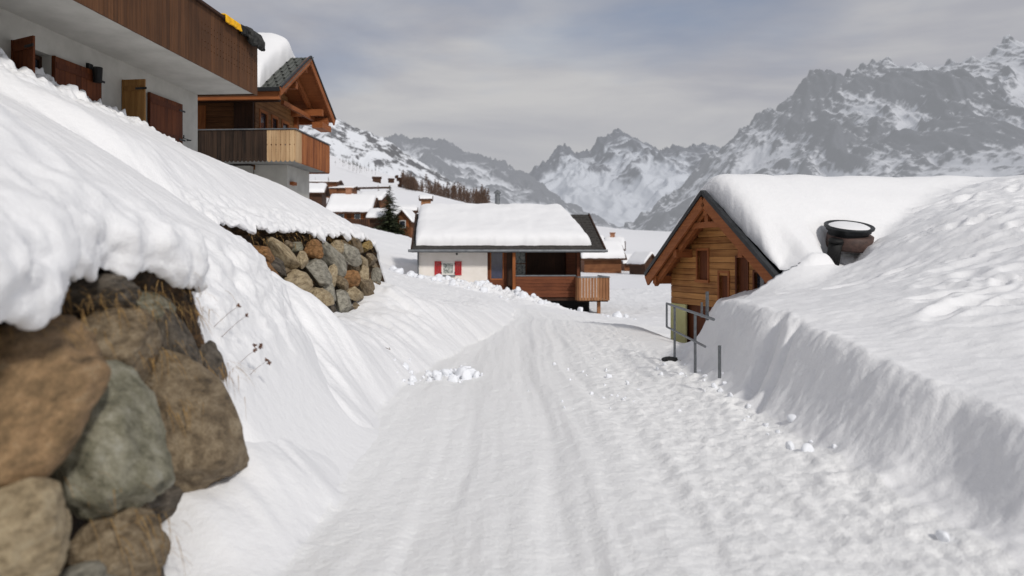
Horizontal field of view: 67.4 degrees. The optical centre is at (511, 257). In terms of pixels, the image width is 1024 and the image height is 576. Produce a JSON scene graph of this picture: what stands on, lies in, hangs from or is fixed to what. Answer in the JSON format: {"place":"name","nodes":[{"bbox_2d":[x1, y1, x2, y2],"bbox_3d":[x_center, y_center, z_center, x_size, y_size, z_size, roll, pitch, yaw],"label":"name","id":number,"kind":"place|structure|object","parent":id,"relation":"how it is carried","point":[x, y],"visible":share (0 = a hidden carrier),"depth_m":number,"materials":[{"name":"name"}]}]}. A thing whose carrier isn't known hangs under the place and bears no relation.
{"place":"outdoors","nodes":[
{"label":"outdoors","id":0,"kind":"place"},
{"bbox_2d":[0,48,385,569],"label":"snow slope","id":1,"kind":"structure","parent":0,"point":[90,189],"depth_m":5.97,"materials":[{"name":"white snow"}]},
{"bbox_2d":[0,0,256,151],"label":"house","id":2,"kind":"structure","parent":1,"relation":"on","point":[161,66],"depth_m":12.77,"materials":[{"name":"white paint"}]},
{"bbox_2d":[35,55,41,68],"bbox_3d":[-7.080,-2.585,11.076,0.060,0.830,0.800,0,0,4],"label":"window","id":3,"kind":"structure","parent":2,"relation":"in","point":[38,60],"depth_m":11.41,"materials":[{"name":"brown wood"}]},
{"bbox_2d":[221,13,241,31],"bbox_3d":[-5.389,-4.426,14.623,0.273,0.277,0.671,0,0,4],"label":"yellow cloth","id":4,"kind":"object","parent":2,"relation":"hanging from","point":[232,22],"visible":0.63,"depth_m":14.53,"materials":[{"name":"yellow fabric"}]},
{"bbox_2d":[239,24,248,36],"bbox_3d":[-5.336,-4.471,15.107,0.277,0.208,0.268,0,0,4],"label":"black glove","id":5,"kind":"object","parent":2,"relation":"on","point":[244,32],"visible":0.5,"depth_m":15.05,"materials":[{"name":"black fabric"}]},
{"bbox_2d":[245,26,264,50],"bbox_3d":[-5.309,-4.428,15.584,0.542,0.373,0.711,0,0,4],"label":"dark jacket","id":6,"kind":"object","parent":2,"relation":"hanging from","point":[254,38],"visible":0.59,"depth_m":15.46,"materials":[{"name":"grey fabric"}]},
{"bbox_2d":[240,343,262,362],"bbox_3d":[-1.889,0.712,5.450,0.248,0.218,0.037,0,0,0],"label":"dry plant","id":7,"kind":"object","parent":1,"relation":"on","point":[259,347],"visible":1,"depth_m":5.45,"materials":[{"name":"brown plant"}]},
{"bbox_2d":[251,358,270,373],"bbox_3d":[-1.841,0.814,5.500,0.240,0.202,0.038,0,0,0],"label":"dry plant","id":8,"kind":"object","parent":1,"relation":"on","point":[268,360],"visible":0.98,"depth_m":5.50,"materials":[{"name":"brown plant"}]},
{"bbox_2d":[198,33,335,198],"bbox_3d":[-10.755,-3.152,25.275,9.278,8.504,5.362,0,0,4],"label":"chalet","id":9,"kind":"object","parent":1,"relation":"on","point":[261,134],"visible":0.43,"depth_m":23.61,"materials":[{"name":"brown wood"}]},
{"bbox_2d":[259,108,267,127],"bbox_3d":[-7.848,-3.825,24.214,0.065,1.650,0.670,0,0,4],"label":"door","id":10,"kind":"structure","parent":9,"relation":"in","point":[262,113],"depth_m":24.22,"materials":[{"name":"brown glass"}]},
{"bbox_2d":[271,114,278,151],"bbox_3d":[-7.780,-3.825,25.147,0.065,1.650,0.600,0,0,4],"label":"door","id":11,"kind":"structure","parent":9,"relation":"in","point":[274,123],"depth_m":25.22,"materials":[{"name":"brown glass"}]},
{"bbox_2d":[281,119,289,144],"bbox_3d":[-7.710,-3.825,26.094,0.065,1.650,0.700,0,0,4],"label":"door","id":12,"kind":"structure","parent":9,"relation":"in","point":[285,124],"depth_m":26.14,"materials":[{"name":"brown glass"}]},
{"bbox_2d":[250,232,373,250],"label":"dead grass","id":13,"kind":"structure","parent":1,"relation":"on","point":[299,241],"depth_m":11.07,"materials":[{"name":"brown plant"}]},
{"bbox_2d":[161,268,514,575],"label":"ploughed snow verge","id":14,"kind":"structure","parent":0,"point":[261,514],"depth_m":7.21,"materials":[{"name":"white snow"}]},
{"bbox_2d":[0,273,248,575],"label":"stone wall","id":15,"kind":"structure","parent":14,"relation":"on","point":[70,412],"depth_m":3.26,"materials":[{"name":"brown stone"}]},
{"bbox_2d":[0,274,261,574],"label":"dead grass","id":16,"kind":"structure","parent":14,"relation":"on","point":[191,314],"depth_m":3.75,"materials":[{"name":"brown plant"}]},
{"bbox_2d":[249,236,381,312],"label":"stone wall","id":17,"kind":"structure","parent":14,"relation":"on","point":[326,270],"depth_m":12.12,"materials":[{"name":"beige stone"}]},
{"bbox_2d":[299,118,494,202],"bbox_3d":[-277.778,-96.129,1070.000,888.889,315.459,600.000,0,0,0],"label":"mountain slope","id":18,"kind":"structure","parent":0,"point":[346,141],"depth_m":1200.25,"materials":[{"name":"white snow"}]},
{"bbox_2d":[299,125,652,230],"bbox_3d":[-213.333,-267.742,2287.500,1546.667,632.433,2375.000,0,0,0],"label":"mountain ridge","id":19,"kind":"structure","parent":0,"point":[452,162],"depth_m":2596.58,"materials":[{"name":"white snow"}]},
{"bbox_2d":[309,155,671,289],"bbox_3d":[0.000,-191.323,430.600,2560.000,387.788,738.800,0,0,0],"label":"hillside","id":20,"kind":"structure","parent":0,"point":[345,172],"depth_m":252.75,"materials":[{"name":"white snow"}]},
{"bbox_2d":[309,183,330,206],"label":"village house","id":21,"kind":"structure","parent":20,"relation":"on","point":[319,193],"depth_m":132.66,"materials":[{"name":"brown wood"}]},
{"bbox_2d":[309,179,343,197],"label":"village house","id":22,"kind":"structure","parent":20,"relation":"on","point":[334,183],"depth_m":167.67,"materials":[{"name":"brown wood"}]},
{"bbox_2d":[329,185,359,193],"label":"village house","id":23,"kind":"structure","parent":20,"relation":"on","point":[341,189],"depth_m":167.96,"materials":[{"name":"brown wood"}]},
{"bbox_2d":[325,187,379,226],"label":"village house","id":24,"kind":"structure","parent":20,"relation":"on","point":[349,206],"depth_m":109.00,"materials":[{"name":"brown wood"}]},
{"bbox_2d":[354,214,359,218],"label":"window","id":25,"kind":"structure","parent":24,"relation":"in","point":[356,216],"depth_m":108.92,"materials":[{"name":"grey glass"}]},
{"bbox_2d":[358,187,390,188],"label":"field wall","id":26,"kind":"structure","parent":20,"relation":"on","point":[373,188],"depth_m":209.70,"materials":[{"name":"grey stone"}]},
{"bbox_2d":[360,191,392,207],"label":"village house","id":27,"kind":"structure","parent":20,"relation":"on","point":[380,195],"depth_m":138.42,"materials":[{"name":"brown wood"}]},
{"bbox_2d":[372,176,381,182],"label":"hay barn","id":28,"kind":"structure","parent":20,"relation":"on","point":[377,179],"depth_m":298.93,"materials":[{"name":"brown wood"}]},
{"bbox_2d":[364,208,401,229],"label":"village house","id":29,"kind":"structure","parent":20,"relation":"on","point":[372,214],"depth_m":101.00,"materials":[{"name":"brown wood"}]},
{"bbox_2d":[373,186,409,236],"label":"spruce tree","id":30,"kind":"object","parent":20,"relation":"on","point":[394,227],"visible":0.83,"depth_m":97.62,"materials":[{"name":"green plant"}]},
{"bbox_2d":[388,178,394,182],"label":"hay barn","id":31,"kind":"structure","parent":20,"relation":"on","point":[390,180],"depth_m":299.44,"materials":[{"name":"brown wood"}]},
{"bbox_2d":[391,208,414,237],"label":"village house","id":32,"kind":"structure","parent":20,"relation":"on","point":[408,216],"depth_m":98.52,"materials":[{"name":"brown wood"}]},
{"bbox_2d":[400,220,405,227],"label":"window","id":33,"kind":"structure","parent":32,"relation":"in","point":[403,222],"depth_m":98.55,"materials":[{"name":"white paint"}]},
{"bbox_2d":[397,204,417,212],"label":"village house","id":34,"kind":"structure","parent":20,"relation":"on","point":[414,208],"depth_m":126.53,"materials":[{"name":"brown wood"}]},
{"bbox_2d":[419,195,432,204],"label":"village house","id":35,"kind":"structure","parent":20,"relation":"on","point":[425,199],"depth_m":117.18,"materials":[{"name":"wood"}]},
{"bbox_2d":[581,240,626,272],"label":"village house","id":36,"kind":"structure","parent":20,"relation":"on","point":[609,261],"depth_m":102.47,"materials":[{"name":"brown wood"}]},
{"bbox_2d":[604,232,625,250],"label":"village house","id":37,"kind":"structure","parent":20,"relation":"on","point":[612,236],"depth_m":127.21,"materials":[{"name":"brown wood"}]},
{"bbox_2d":[621,253,631,270],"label":"village house","id":38,"kind":"structure","parent":20,"relation":"on","point":[623,263],"depth_m":110.47,"materials":[{"name":"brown wood"}]},
{"bbox_2d":[625,251,654,274],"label":"village house","id":39,"kind":"structure","parent":20,"relation":"on","point":[638,263],"depth_m":97.16,"materials":[{"name":"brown wood"}]},
{"bbox_2d":[354,224,725,341],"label":"valley snow","id":40,"kind":"structure","parent":0,"point":[646,306],"depth_m":39.38,"materials":[{"name":"white snow"}]},
{"bbox_2d":[389,265,396,270],"bbox_3d":[-4.484,0.459,28.984,0.343,0.377,0.270,-9,3,17],"label":"snow block","id":41,"kind":"object","parent":40,"relation":"on","point":[392,267],"depth_m":28.86,"materials":[{"name":"white snow"}]},
{"bbox_2d":[394,268,403,273],"bbox_3d":[-4.233,0.524,28.630,0.393,0.316,0.330,0,0,-3],"label":"snow block","id":42,"kind":"object","parent":40,"relation":"on","point":[399,270],"depth_m":28.54,"materials":[{"name":"white snow"}]},
{"bbox_2d":[480,287,487,291],"bbox_3d":[-1.069,1.246,29.252,0.314,0.310,0.302,0,0,-45],"label":"snow block","id":43,"kind":"object","parent":40,"relation":"on","point":[483,289],"depth_m":29.16,"materials":[{"name":"white snow"}]},
{"bbox_2d":[408,190,609,313],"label":"cottage","id":44,"kind":"structure","parent":40,"relation":"on","point":[536,249],"depth_m":36.27,"materials":[{"name":"beige paint"}]},
{"bbox_2d":[442,262,454,276],"bbox_3d":[-3.002,0.525,36.101,0.680,0.690,0.130,0,0,-4],"label":"window","id":45,"kind":"structure","parent":44,"relation":"in","point":[448,268],"depth_m":36.11,"materials":[{"name":"grey glass"}]},
{"bbox_2d":[487,253,506,289],"bbox_3d":[-0.710,0.785,36.539,0.920,2.330,0.080,0,0,-4],"label":"door","id":46,"kind":"structure","parent":44,"relation":"in","point":[496,262],"depth_m":36.54,"materials":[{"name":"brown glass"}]},
{"bbox_2d":[516,253,526,276],"bbox_3d":[0.413,0.300,37.812,0.610,1.360,0.090,0,0,-4],"label":"window","id":47,"kind":"structure","parent":44,"relation":"in","point":[521,258],"depth_m":37.82,"materials":[{"name":"grey glass"}]},
{"bbox_2d":[517,291,526,297],"bbox_3d":[0.398,1.468,29.228,0.401,0.400,0.287,-19,-33,32],"label":"snow block","id":48,"kind":"object","parent":40,"relation":"on","point":[522,294],"depth_m":29.12,"materials":[{"name":"white snow"}]},
{"bbox_2d":[612,311,621,317],"bbox_3d":[4.067,2.247,29.629,0.389,0.364,0.329,4,-28,9],"label":"snow block","id":49,"kind":"object","parent":40,"relation":"on","point":[617,314],"depth_m":29.52,"materials":[{"name":"white snow"}]},
{"bbox_2d":[203,0,1023,173],"label":"sky","id":50,"kind":"structure","parent":0,"point":[511,81],"materials":[{"name":"grey"}]},
{"bbox_2d":[529,128,720,226],"bbox_3d":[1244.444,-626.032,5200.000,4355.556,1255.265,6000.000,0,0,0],"label":"mountain peaks","id":51,"kind":"object","parent":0,"point":[617,177],"visible":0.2,"depth_m":5082.47,"materials":[{"name":"white snow"}]},
{"bbox_2d":[280,307,1023,575],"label":"snowy road","id":52,"kind":"structure","parent":0,"point":[496,468],"depth_m":5.39,"materials":[{"name":"white snow"}]},
{"bbox_2d":[409,375,416,381],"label":"snow lump","id":53,"kind":"object","parent":52,"relation":"on","point":[412,378],"visible":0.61,"depth_m":9.89,"materials":[{"name":"white snow"}]},
{"bbox_2d":[432,370,439,377],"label":"snow lump","id":54,"kind":"object","parent":52,"relation":"on","point":[435,372],"visible":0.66,"depth_m":10.25,"materials":[{"name":"white snow"}]},
{"bbox_2d":[434,374,441,379],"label":"snow lump","id":55,"kind":"object","parent":52,"relation":"on","point":[438,377],"visible":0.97,"depth_m":10.00,"materials":[{"name":"white snow"}]},
{"bbox_2d":[440,369,449,376],"bbox_3d":[-0.909,1.570,10.413,0.145,0.151,0.103,-20,-4,38],"label":"snow lump","id":56,"kind":"object","parent":52,"relation":"on","point":[445,372],"visible":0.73,"depth_m":10.37,"materials":[{"name":"white snow"}]},
{"bbox_2d":[448,374,457,381],"bbox_3d":[-0.776,1.603,10.097,0.128,0.145,0.067,-23,-14,17],"label":"snow lump","id":57,"kind":"object","parent":52,"relation":"on","point":[453,378],"visible":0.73,"depth_m":10.08,"materials":[{"name":"white snow"}]},
{"bbox_2d":[454,367,466,375],"bbox_3d":[-0.697,1.602,10.594,0.210,0.200,0.171,-4,2,12],"label":"snow lump","id":58,"kind":"object","parent":52,"relation":"on","point":[459,371],"visible":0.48,"depth_m":10.54,"materials":[{"name":"white snow"}]},
{"bbox_2d":[461,369,471,379],"bbox_3d":[-0.610,1.603,10.345,0.148,0.220,0.091,6,-9,-12],"label":"snow lump","id":59,"kind":"object","parent":52,"relation":"on","point":[466,374],"visible":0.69,"depth_m":10.32,"materials":[{"name":"white snow"}]},
{"bbox_2d":[473,371,479,377],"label":"snow lump","id":60,"kind":"object","parent":52,"relation":"on","point":[476,374],"visible":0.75,"depth_m":10.43,"materials":[{"name":"white snow"}]},
{"bbox_2d":[661,356,677,361],"bbox_3d":[2.437,1.591,11.851,0.251,0.144,0.352,0,0,0],"label":"black stone","id":61,"kind":"object","parent":52,"relation":"on","point":[667,358],"visible":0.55,"depth_m":11.76,"materials":[{"name":"black stone"}]},
{"bbox_2d":[666,291,720,377],"bbox_3d":[2.682,1.160,11.657,0.733,1.080,5.431,0,0,13],"label":"railing","id":62,"kind":"object","parent":52,"relation":"on","point":[707,317],"visible":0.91,"depth_m":10.73,"materials":[{"name":"metal"}]},
{"bbox_2d":[785,441,794,449],"bbox_3d":[2.315,1.576,6.390,0.068,0.110,0.093,-6,-26,9],"label":"snow lump","id":63,"kind":"object","parent":52,"relation":"on","point":[789,445],"visible":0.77,"depth_m":6.37,"materials":[{"name":"white snow"}]},
{"bbox_2d":[801,443,813,451],"bbox_3d":[2.403,1.557,6.242,0.107,0.103,0.070,22,-27,15],"label":"snow lump","id":64,"kind":"object","parent":52,"relation":"on","point":[807,447],"visible":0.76,"depth_m":6.22,"materials":[{"name":"white snow"}]},
{"bbox_2d":[679,299,1023,567],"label":"roadside snow bank","id":65,"kind":"structure","parent":52,"relation":"on","point":[952,456],"depth_m":6.08,"materials":[{"name":"white snow"}]},
{"bbox_2d":[787,414,795,421],"bbox_3d":[2.631,1.508,7.220,0.051,0.086,0.098,38,-14,-33],"label":"snow lump","id":66,"kind":"object","parent":65,"relation":"on","point":[791,417],"visible":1,"depth_m":7.21,"materials":[{"name":"white snow"}]},
{"bbox_2d":[935,530,949,541],"bbox_3d":[2.423,1.571,4.318,0.057,0.083,0.086,-9,-4,-19],"label":"snow lump","id":67,"kind":"object","parent":52,"relation":"on","point":[941,535],"visible":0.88,"depth_m":4.30,"materials":[{"name":"white snow"}]},
{"bbox_2d":[624,35,1023,230],"bbox_3d":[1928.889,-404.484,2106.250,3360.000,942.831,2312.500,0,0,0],"label":"mountain range","id":68,"kind":"structure","parent":0,"point":[886,117],"depth_m":2230.06,"materials":[{"name":"white snow"}]},
{"bbox_2d":[724,174,1023,416],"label":"snow field","id":69,"kind":"structure","parent":0,"point":[929,281],"depth_m":10.43,"materials":[{"name":"white snow"}]},
{"bbox_2d":[644,174,844,342],"bbox_3d":[8.468,0.220,17.090,9.590,3.960,5.270,0,0,-19],"label":"chalet","id":70,"kind":"object","parent":69,"relation":"on","point":[731,234],"visible":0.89,"depth_m":15.38,"materials":[{"name":"brown wood"}]},
{"bbox_2d":[695,248,710,282],"bbox_3d":[4.129,0.160,16.568,0.110,0.740,0.520,0,0,-19],"label":"window","id":71,"kind":"structure","parent":70,"relation":"in","point":[704,252],"depth_m":16.62,"materials":[{"name":"brown wood"}]},
{"bbox_2d":[717,270,730,299],"bbox_3d":[4.388,1.130,15.827,0.090,1.740,0.410,0,0,-19],"label":"door","id":72,"kind":"structure","parent":70,"relation":"in","point":[726,282],"depth_m":15.88,"materials":[{"name":"brown wood"}]},
{"bbox_2d":[735,255,750,293],"bbox_3d":[4.587,0.975,15.232,0.090,2.050,0.435,0,0,-19],"label":"shutter","id":73,"kind":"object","parent":70,"relation":"in","point":[741,269],"depth_m":15.33,"materials":[{"name":"brown wood"}]},
{"bbox_2d":[752,270,765,289],"bbox_3d":[4.755,0.470,14.700,0.110,0.480,0.420,0,0,-19],"label":"window","id":74,"kind":"structure","parent":70,"relation":"in","point":[760,281],"depth_m":14.83,"materials":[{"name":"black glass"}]},
{"bbox_2d":[824,220,875,265],"bbox_3d":[6.244,-0.294,14.365,0.964,0.712,0.862,0,16,-6],"label":"hot tub","id":75,"kind":"object","parent":69,"relation":"on","point":[849,236],"visible":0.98,"depth_m":14.03,"materials":[{"name":"wood"}]}
]}

